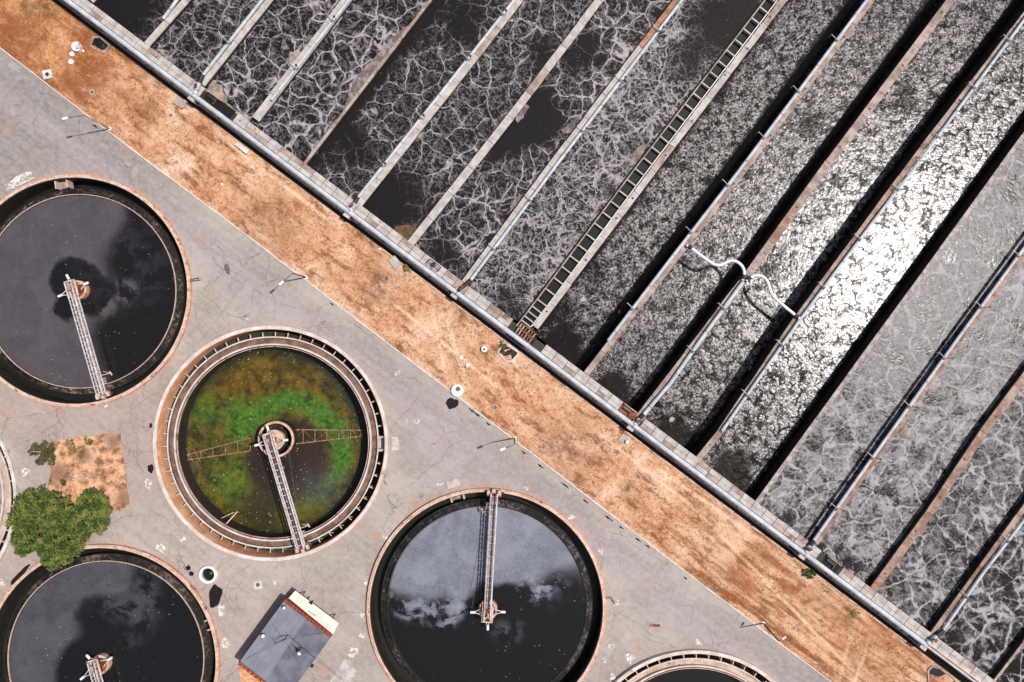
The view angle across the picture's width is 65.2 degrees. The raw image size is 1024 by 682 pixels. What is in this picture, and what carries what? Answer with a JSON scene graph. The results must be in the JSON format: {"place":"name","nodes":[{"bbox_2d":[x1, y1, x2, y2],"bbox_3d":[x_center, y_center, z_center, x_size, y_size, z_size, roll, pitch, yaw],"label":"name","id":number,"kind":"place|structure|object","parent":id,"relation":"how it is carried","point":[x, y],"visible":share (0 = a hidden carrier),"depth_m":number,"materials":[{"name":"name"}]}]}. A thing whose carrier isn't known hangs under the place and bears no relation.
{"place":"outdoors","nodes":[
{"label":"outdoors","id":0,"kind":"place"},
{"bbox_2d":[93,0,180,43],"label":"basin water","id":1,"kind":"structure","parent":0,"point":[141,20],"depth_m":123.45,"materials":[{"name":"liquid"}]},
{"bbox_2d":[145,0,193,47],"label":"divider wall","id":2,"kind":"structure","parent":0,"point":[163,27],"depth_m":122.50,"materials":[{"name":"concrete"}]},
{"bbox_2d":[152,0,264,86],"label":"basin water","id":3,"kind":"structure","parent":0,"point":[191,42],"depth_m":123.45,"materials":[{"name":"liquid"}]},
{"bbox_2d":[204,0,340,123],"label":"basin water","id":4,"kind":"structure","parent":0,"point":[251,73],"depth_m":123.45,"materials":[{"name":"liquid"}]},
{"bbox_2d":[206,80,249,121],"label":"scum crust","id":5,"kind":"object","parent":4,"relation":"on","point":[215,88],"visible":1,"depth_m":123.39},
{"bbox_2d":[255,0,427,161],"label":"basin water","id":6,"kind":"structure","parent":0,"point":[304,112],"depth_m":123.45,"materials":[{"name":"liquid"}]},
{"bbox_2d":[309,25,408,154],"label":"scum crust","id":7,"kind":"object","parent":6,"relation":"on","point":[365,73],"visible":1,"depth_m":123.39},
{"bbox_2d":[308,0,511,205],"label":"basin water","id":8,"kind":"structure","parent":0,"point":[422,65],"depth_m":123.45,"materials":[{"name":"liquid"}]},
{"bbox_2d":[0,49,829,681],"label":"pavement","id":9,"kind":"structure","parent":0,"point":[644,589],"depth_m":125.00,"materials":[{"name":"concrete"}]},
{"bbox_2d":[0,433,19,561],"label":"round tank","id":10,"kind":"object","parent":9,"relation":"on","point":[9,486],"visible":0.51,"depth_m":125.40,"materials":[{"name":"white concrete"}]},
{"bbox_2d":[5,171,34,189],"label":"white splash","id":11,"kind":"object","parent":9,"relation":"on","point":[19,180],"visible":1,"depth_m":124.81,"materials":[{"name":"white paint"}]},
{"bbox_2d":[5,484,112,571],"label":"leafy tree","id":12,"kind":"object","parent":9,"relation":"on","point":[48,530],"visible":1,"depth_m":120.44,"materials":[{"name":"green plant"}]},
{"bbox_2d":[47,433,129,511],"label":"soil patch","id":13,"kind":"object","parent":9,"relation":"on","point":[107,471],"visible":0.75,"depth_m":124.97,"materials":[{"name":"brown soil"}]},
{"bbox_2d":[27,440,55,465],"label":"bush","id":14,"kind":"object","parent":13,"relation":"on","point":[46,454],"visible":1,"depth_m":124.05,"materials":[{"name":"green plant"}]},
{"bbox_2d":[0,174,191,406],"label":"round tank","id":15,"kind":"object","parent":9,"relation":"on","point":[14,205],"visible":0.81,"depth_m":126.07,"materials":[{"name":"beige paint"}]},
{"bbox_2d":[54,179,73,190],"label":"outlet box","id":16,"kind":"object","parent":15,"relation":"attached to","point":[66,185],"visible":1,"depth_m":125.97,"materials":[{"name":"beige paint"}]},
{"bbox_2d":[0,195,174,387],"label":"tank water","id":17,"kind":"structure","parent":15,"relation":"in","point":[114,255],"depth_m":125.85,"materials":[{"name":"black liquid"}]},
{"bbox_2d":[57,274,89,299],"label":"hub","id":18,"kind":"object","parent":17,"relation":"in","point":[83,289],"visible":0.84,"depth_m":124.85,"materials":[{"name":"metal"}]},
{"bbox_2d":[64,279,113,399],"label":"scraper bridge","id":19,"kind":"structure","parent":15,"relation":"on","point":[102,393],"depth_m":123.43,"materials":[{"name":"white metal"}]},
{"bbox_2d":[0,544,220,681],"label":"round tank","id":20,"kind":"object","parent":9,"relation":"on","point":[26,586],"visible":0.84,"depth_m":126.06,"materials":[{"name":"beige paint"}]},
{"bbox_2d":[86,658,103,681],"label":"scraper bridge","id":21,"kind":"structure","parent":20,"relation":"on","point":[93,668],"depth_m":123.25,"materials":[{"name":"white metal"}]},
{"bbox_2d":[9,561,202,681],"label":"tank water","id":22,"kind":"structure","parent":20,"relation":"in","point":[137,624],"depth_m":125.85,"materials":[{"name":"black liquid"}]},
{"bbox_2d":[80,653,112,679],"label":"hub","id":23,"kind":"object","parent":22,"relation":"in","point":[105,661],"visible":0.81,"depth_m":124.85,"materials":[{"name":"metal"}]},
{"bbox_2d":[199,565,217,583],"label":"concrete well","id":24,"kind":"object","parent":9,"relation":"on","point":[208,574],"visible":1,"depth_m":124.65,"materials":[{"name":"white paint"}]},
{"bbox_2d":[209,584,222,607],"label":"tar stain","id":25,"kind":"object","parent":9,"relation":"on","point":[215,593],"visible":1,"depth_m":124.99,"materials":[{"name":"black asphalt"}]},
{"bbox_2d":[239,668,261,681],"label":"sand heap","id":26,"kind":"object","parent":9,"relation":"on","point":[245,676],"visible":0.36,"depth_m":124.88,"materials":[{"name":"sand"}]},
{"bbox_2d":[153,326,388,560],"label":"round tank","id":27,"kind":"object","parent":9,"relation":"on","point":[198,512],"visible":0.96,"depth_m":125.95,"materials":[{"name":"white concrete"}]},
{"bbox_2d":[254,420,297,456],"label":"hub","id":28,"kind":"object","parent":27,"relation":"on","point":[280,438],"visible":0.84,"depth_m":126.40,"materials":[{"name":"metal"}]},
{"bbox_2d":[186,437,250,462],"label":"rake arm","id":29,"kind":"object","parent":28,"relation":"attached to","point":[223,445],"visible":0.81,"depth_m":129.05},
{"bbox_2d":[291,426,363,443],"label":"rake arm","id":30,"kind":"object","parent":28,"relation":"attached to","point":[328,430],"visible":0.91,"depth_m":129.05},
{"bbox_2d":[187,346,369,532],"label":"tank water","id":31,"kind":"structure","parent":27,"relation":"in","point":[250,393],"depth_m":129.50,"materials":[{"name":"green liquid"}]},
{"bbox_2d":[262,432,311,552],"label":"scraper bridge","id":32,"kind":"structure","parent":27,"relation":"on","point":[301,546],"depth_m":123.39,"materials":[{"name":"white metal"}]},
{"bbox_2d":[377,435,398,450],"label":"outlet box","id":33,"kind":"object","parent":27,"relation":"attached to","point":[394,443],"visible":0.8,"depth_m":124.86,"materials":[{"name":"white concrete"}]},
{"bbox_2d":[238,594,332,681],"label":"pump house","id":34,"kind":"structure","parent":9,"relation":"on","point":[278,662],"depth_m":121.30,"materials":[{"name":"grey metal"}]},
{"bbox_2d":[289,590,338,633],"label":"awning","id":35,"kind":"object","parent":34,"relation":"attached to","point":[321,617],"visible":1,"depth_m":122.38,"materials":[{"name":"paint"}]},
{"bbox_2d":[330,659,355,681],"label":"concrete patch","id":36,"kind":"object","parent":9,"relation":"on","point":[346,671],"visible":1,"depth_m":124.97,"materials":[{"name":"white concrete"}]},
{"bbox_2d":[15,135,675,647],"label":"pavement cracks","id":37,"kind":"object","parent":9,"relation":"on","point":[391,431],"visible":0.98,"depth_m":124.99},
{"bbox_2d":[0,47,831,681],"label":"kerb","id":38,"kind":"structure","parent":9,"relation":"on","point":[422,369],"depth_m":124.88,"materials":[{"name":"grey concrete"}]},
{"bbox_2d":[451,384,463,396],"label":"round vent","id":39,"kind":"object","parent":38,"relation":"on","point":[457,390],"visible":1,"depth_m":124.50,"materials":[{"name":"white paint"}]},
{"bbox_2d":[446,398,458,408],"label":"tar stain","id":40,"kind":"object","parent":9,"relation":"on","point":[451,403],"visible":1,"depth_m":124.99,"materials":[{"name":"black asphalt"}]},
{"bbox_2d":[367,488,605,681],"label":"round tank","id":41,"kind":"object","parent":9,"relation":"on","point":[396,667],"visible":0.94,"depth_m":126.15,"materials":[{"name":"beige paint"}]},
{"bbox_2d":[446,478,465,502],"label":"outlet box","id":42,"kind":"object","parent":41,"relation":"attached to","point":[452,483],"visible":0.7,"depth_m":124.86,"materials":[{"name":"beige paint"}]},
{"bbox_2d":[387,506,585,681],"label":"tank water","id":43,"kind":"structure","parent":41,"relation":"in","point":[441,633],"depth_m":125.85,"materials":[{"name":"black liquid"}]},
{"bbox_2d":[470,599,505,629],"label":"hub","id":44,"kind":"object","parent":43,"relation":"in","point":[495,610],"visible":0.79,"depth_m":124.85,"materials":[{"name":"metal"}]},
{"bbox_2d":[481,489,503,622],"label":"scraper bridge","id":45,"kind":"structure","parent":41,"relation":"on","point":[494,494],"depth_m":123.59,"materials":[{"name":"white metal"}]},
{"bbox_2d":[613,648,775,681],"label":"round tank","id":46,"kind":"object","parent":9,"relation":"on","point":[647,669],"visible":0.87,"depth_m":125.47,"materials":[{"name":"white concrete"}]},
{"bbox_2d":[646,667,744,681],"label":"tank water","id":47,"kind":"structure","parent":46,"relation":"in","point":[693,675],"depth_m":129.50,"materials":[{"name":"black liquid"}]},
{"bbox_2d":[357,0,523,205],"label":"divider wall","id":48,"kind":"structure","parent":0,"point":[432,112],"depth_m":122.49,"materials":[{"name":"concrete"}]},
{"bbox_2d":[363,0,593,229],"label":"basin water","id":49,"kind":"structure","parent":0,"point":[456,133],"depth_m":123.45,"materials":[{"name":"liquid"}]},
{"bbox_2d":[394,224,416,239],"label":"scum crust","id":50,"kind":"object","parent":49,"relation":"on","point":[406,232],"visible":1,"depth_m":123.39},
{"bbox_2d":[0,0,957,681],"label":"dry grass verge","id":51,"kind":"structure","parent":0,"point":[828,644],"depth_m":124.84,"materials":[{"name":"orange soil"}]},
{"bbox_2d":[90,36,109,52],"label":"open pit","id":52,"kind":"object","parent":51,"relation":"on","point":[104,45],"visible":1,"depth_m":124.83,"materials":[{"name":"beige concrete"}]},
{"bbox_2d":[497,342,519,362],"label":"open pit","id":53,"kind":"object","parent":51,"relation":"on","point":[515,353],"visible":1,"depth_m":124.83,"materials":[{"name":"white concrete"}]},
{"bbox_2d":[927,665,956,681],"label":"open pit","id":54,"kind":"object","parent":51,"relation":"on","point":[936,671],"visible":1,"depth_m":124.83,"materials":[{"name":"beige concrete"}]},
{"bbox_2d":[407,0,603,246],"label":"divider wall","id":55,"kind":"structure","parent":0,"point":[495,136],"depth_m":122.50,"materials":[{"name":"concrete"}]},
{"bbox_2d":[51,0,973,681],"bbox_3d":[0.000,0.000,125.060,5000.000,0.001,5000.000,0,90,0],"label":"ground","id":56,"kind":"structure","parent":0,"point":[501,330],"depth_m":125.06,"materials":[{"name":"grey concrete"}]},
{"bbox_2d":[202,0,275,87],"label":"divider wall","id":57,"kind":"structure","parent":56,"relation":"on","point":[239,39],"depth_m":122.51,"materials":[{"name":"concrete"}]},
{"bbox_2d":[252,0,353,122],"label":"divider wall","id":58,"kind":"structure","parent":56,"relation":"on","point":[264,109],"depth_m":122.50,"materials":[{"name":"concrete"}]},
{"bbox_2d":[270,0,350,100],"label":"air pipe","id":59,"kind":"object","parent":58,"relation":"on","point":[310,49],"visible":1,"depth_m":121.94,"materials":[{"name":"grey metal"}]},
{"bbox_2d":[304,0,433,164],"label":"divider wall","id":60,"kind":"structure","parent":56,"relation":"on","point":[423,10],"depth_m":122.52,"materials":[{"name":"beige concrete"}]},
{"bbox_2d":[52,0,968,681],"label":"gutter edge","id":61,"kind":"object","parent":56,"relation":"on","point":[938,662],"visible":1,"depth_m":124.97,"materials":[{"name":"grey concrete"}]},
{"bbox_2d":[187,89,200,106],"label":"pipe support","id":62,"kind":"object","parent":61,"relation":"on","point":[190,98],"visible":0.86,"depth_m":122.55,"materials":[{"name":"concrete"}]},
{"bbox_2d":[193,74,204,93],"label":"branch pipe","id":63,"kind":"object","parent":62,"relation":"on","point":[197,85],"visible":1,"depth_m":121.88,"materials":[{"name":"grey metal"}]},
{"bbox_2d":[202,0,263,74],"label":"air pipe","id":64,"kind":"object","parent":63,"relation":"attached to","point":[232,37],"visible":1,"depth_m":121.95,"materials":[{"name":"grey metal"}]},
{"bbox_2d":[63,0,975,681],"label":"air pipe","id":65,"kind":"object","parent":62,"relation":"on","point":[497,322],"visible":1,"depth_m":122.09,"materials":[{"name":"grey metal"}]},
{"bbox_2d":[343,205,354,220],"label":"pipe support","id":66,"kind":"object","parent":61,"relation":"on","point":[346,215],"visible":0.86,"depth_m":122.55,"materials":[{"name":"concrete"}]},
{"bbox_2d":[349,196,359,210],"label":"branch pipe","id":67,"kind":"object","parent":66,"relation":"on","point":[354,203],"visible":1,"depth_m":121.86,"materials":[{"name":"grey metal"}]},
{"bbox_2d":[357,0,515,197],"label":"air pipe","id":68,"kind":"object","parent":67,"relation":"attached to","point":[437,97],"visible":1,"depth_m":121.93,"materials":[{"name":"grey metal"}]},
{"bbox_2d":[793,547,810,559],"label":"pipe support","id":69,"kind":"object","parent":61,"relation":"on","point":[801,556],"visible":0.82,"depth_m":122.55,"materials":[{"name":"concrete"}]},
{"bbox_2d":[805,539,815,552],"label":"branch pipe","id":70,"kind":"object","parent":69,"relation":"on","point":[808,548],"visible":1,"depth_m":121.87,"materials":[{"name":"grey metal"}]},
{"bbox_2d":[813,246,1023,540],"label":"air pipe","id":71,"kind":"object","parent":70,"relation":"attached to","point":[920,390],"visible":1,"depth_m":121.95,"materials":[{"name":"grey metal"}]},
{"bbox_2d":[912,639,932,650],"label":"pipe support","id":72,"kind":"object","parent":61,"relation":"on","point":[921,646],"visible":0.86,"depth_m":122.55,"materials":[{"name":"concrete"}]},
{"bbox_2d":[926,628,944,644],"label":"branch pipe","id":73,"kind":"object","parent":72,"relation":"on","point":[939,633],"visible":1,"depth_m":121.89,"materials":[{"name":"grey metal"}]},
{"bbox_2d":[533,0,786,328],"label":"divider wall","id":74,"kind":"structure","parent":56,"relation":"on","point":[634,195],"depth_m":122.51,"materials":[{"name":"concrete"}]},
{"bbox_2d":[635,0,955,420],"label":"divider wall","id":75,"kind":"structure","parent":56,"relation":"on","point":[840,144],"depth_m":122.51,"materials":[{"name":"beige concrete"}]},
{"bbox_2d":[643,281,744,414],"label":"air pipe","id":76,"kind":"object","parent":75,"relation":"on","point":[691,352],"visible":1,"depth_m":121.89,"materials":[{"name":"grey metal"}]},
{"bbox_2d":[686,244,745,280],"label":"cross pipe","id":77,"kind":"object","parent":75,"relation":"on","point":[740,264],"visible":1,"depth_m":121.89,"materials":[{"name":"white metal"}]},
{"bbox_2d":[691,1,1023,460],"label":"divider wall","id":78,"kind":"structure","parent":56,"relation":"on","point":[706,443],"depth_m":123.45,"materials":[{"name":"beige concrete"}]},
{"bbox_2d":[721,18,1023,431],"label":"air pipe","id":79,"kind":"object","parent":78,"relation":"on","point":[892,196],"visible":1,"depth_m":121.93,"materials":[{"name":"grey metal"}]},
{"bbox_2d":[745,274,799,318],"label":"cross pipe","id":80,"kind":"object","parent":79,"relation":"attached to","point":[776,299],"visible":1,"depth_m":121.89,"materials":[{"name":"white paint"}]},
{"bbox_2d":[812,245,1023,543],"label":"divider wall","id":81,"kind":"structure","parent":56,"relation":"on","point":[927,386],"depth_m":122.50,"materials":[{"name":"grey concrete"}]},
{"bbox_2d":[927,495,1023,634],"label":"divider wall","id":82,"kind":"structure","parent":56,"relation":"on","point":[975,570],"depth_m":122.57,"materials":[{"name":"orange concrete"}]},
{"bbox_2d":[942,517,1023,629],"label":"air pipe","id":83,"kind":"object","parent":82,"relation":"on","point":[984,571],"visible":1,"depth_m":121.96,"materials":[{"name":"grey metal"}]},
{"bbox_2d":[71,0,992,681],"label":"edge wall","id":84,"kind":"structure","parent":0,"point":[503,318],"depth_m":122.50,"materials":[{"name":"beige concrete"}]},
{"bbox_2d":[203,91,235,118],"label":"hatch","id":85,"kind":"object","parent":84,"relation":"attached to","point":[218,104],"visible":1,"depth_m":122.62,"materials":[{"name":"paint"}]},
{"bbox_2d":[58,0,916,643],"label":"pipe","id":86,"kind":"object","parent":84,"relation":"attached to","point":[490,324],"visible":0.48,"depth_m":123.60,"materials":[{"name":"grey metal"}]},
{"bbox_2d":[514,322,537,343],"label":"grating platform","id":87,"kind":"structure","parent":84,"relation":"on","point":[526,333],"depth_m":122.40,"materials":[{"name":"brown metal"}]},
{"bbox_2d":[618,402,636,419],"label":"hatch","id":88,"kind":"object","parent":84,"relation":"attached to","point":[627,411],"visible":1,"depth_m":122.62,"materials":[{"name":"metal"}]},
{"bbox_2d":[516,0,777,326],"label":"runged channel","id":89,"kind":"object","parent":84,"relation":"attached to","point":[558,280],"visible":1,"depth_m":123.25,"materials":[{"name":"beige concrete"}]},
{"bbox_2d":[821,554,841,572],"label":"hatch","id":90,"kind":"object","parent":84,"relation":"attached to","point":[831,563],"visible":1,"depth_m":122.62,"materials":[{"name":"paint"}]},
{"bbox_2d":[928,645,979,681],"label":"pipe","id":91,"kind":"object","parent":84,"relation":"attached to","point":[954,663],"visible":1,"depth_m":122.45,"materials":[{"name":"grey metal"}]},
{"bbox_2d":[415,0,672,280],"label":"basin water","id":92,"kind":"structure","parent":0,"point":[459,234],"depth_m":123.45,"materials":[{"name":"liquid"}]},
{"bbox_2d":[462,0,678,282],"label":"divider wall","id":93,"kind":"structure","parent":0,"point":[581,124],"depth_m":122.50,"materials":[{"name":"concrete"}]},
{"bbox_2d":[470,0,683,279],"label":"air pipe","id":94,"kind":"object","parent":93,"relation":"on","point":[570,146],"visible":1,"depth_m":121.93,"materials":[{"name":"grey metal"}]},
{"bbox_2d":[468,0,778,329],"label":"basin water","id":95,"kind":"structure","parent":0,"point":[658,86],"depth_m":123.45,"materials":[{"name":"liquid"}]},
{"bbox_2d":[629,144,646,166],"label":"scum crust","id":96,"kind":"object","parent":95,"relation":"on","point":[638,152],"visible":1,"depth_m":123.39},
{"bbox_2d":[533,0,863,370],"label":"basin water","id":97,"kind":"structure","parent":0,"point":[713,148],"depth_m":126.90,"materials":[{"name":"liquid"}]},
{"bbox_2d":[582,0,874,374],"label":"divider wall","id":98,"kind":"structure","parent":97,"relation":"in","point":[600,353],"depth_m":122.50,"materials":[{"name":"beige concrete"}]},
{"bbox_2d":[607,0,868,340],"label":"air pipe","id":99,"kind":"object","parent":98,"relation":"on","point":[734,176],"visible":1,"depth_m":121.93,"materials":[{"name":"grey metal"}]},
{"bbox_2d":[588,0,940,409],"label":"basin water","id":100,"kind":"structure","parent":0,"point":[636,360],"depth_m":126.90,"materials":[{"name":"liquid"}]},
{"bbox_2d":[644,0,1023,451],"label":"basin water","id":101,"kind":"structure","parent":0,"point":[685,411],"depth_m":126.90,"materials":[{"name":"liquid"}]},
{"bbox_2d":[701,23,1023,496],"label":"basin water","id":102,"kind":"structure","parent":0,"point":[835,326],"depth_m":126.90,"materials":[{"name":"liquid"}]},
{"bbox_2d":[750,121,1023,502],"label":"divider wall","id":103,"kind":"structure","parent":0,"point":[891,310],"depth_m":124.54,"materials":[{"name":"concrete"}]},
{"bbox_2d":[759,139,1023,541],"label":"basin water","id":104,"kind":"structure","parent":0,"point":[830,457],"depth_m":123.90,"materials":[{"name":"liquid"}]},
{"bbox_2d":[814,259,1023,583],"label":"basin water","id":105,"kind":"structure","parent":0,"point":[888,500],"depth_m":123.90,"materials":[{"name":"liquid"}]},
{"bbox_2d":[867,365,1023,590],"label":"divider wall","id":106,"kind":"structure","parent":0,"point":[942,490],"depth_m":122.52,"materials":[{"name":"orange concrete"}]},
{"bbox_2d":[876,386,1023,628],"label":"basin water","id":107,"kind":"structure","parent":0,"point":[950,543],"depth_m":123.90,"materials":[{"name":"liquid"}]},
{"bbox_2d":[938,514,1023,673],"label":"basin water","id":108,"kind":"structure","parent":0,"point":[984,631],"depth_m":123.90,"materials":[{"name":"liquid"}]},
{"bbox_2d":[989,631,1023,681],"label":"divider wall","id":109,"kind":"structure","parent":0,"point":[1007,659],"depth_m":122.97,"materials":[{"name":"beige concrete"}]},
{"bbox_2d":[996,646,1023,681],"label":"basin water","id":110,"kind":"structure","parent":0,"point":[1013,671],"depth_m":123.90,"materials":[{"name":"liquid"}]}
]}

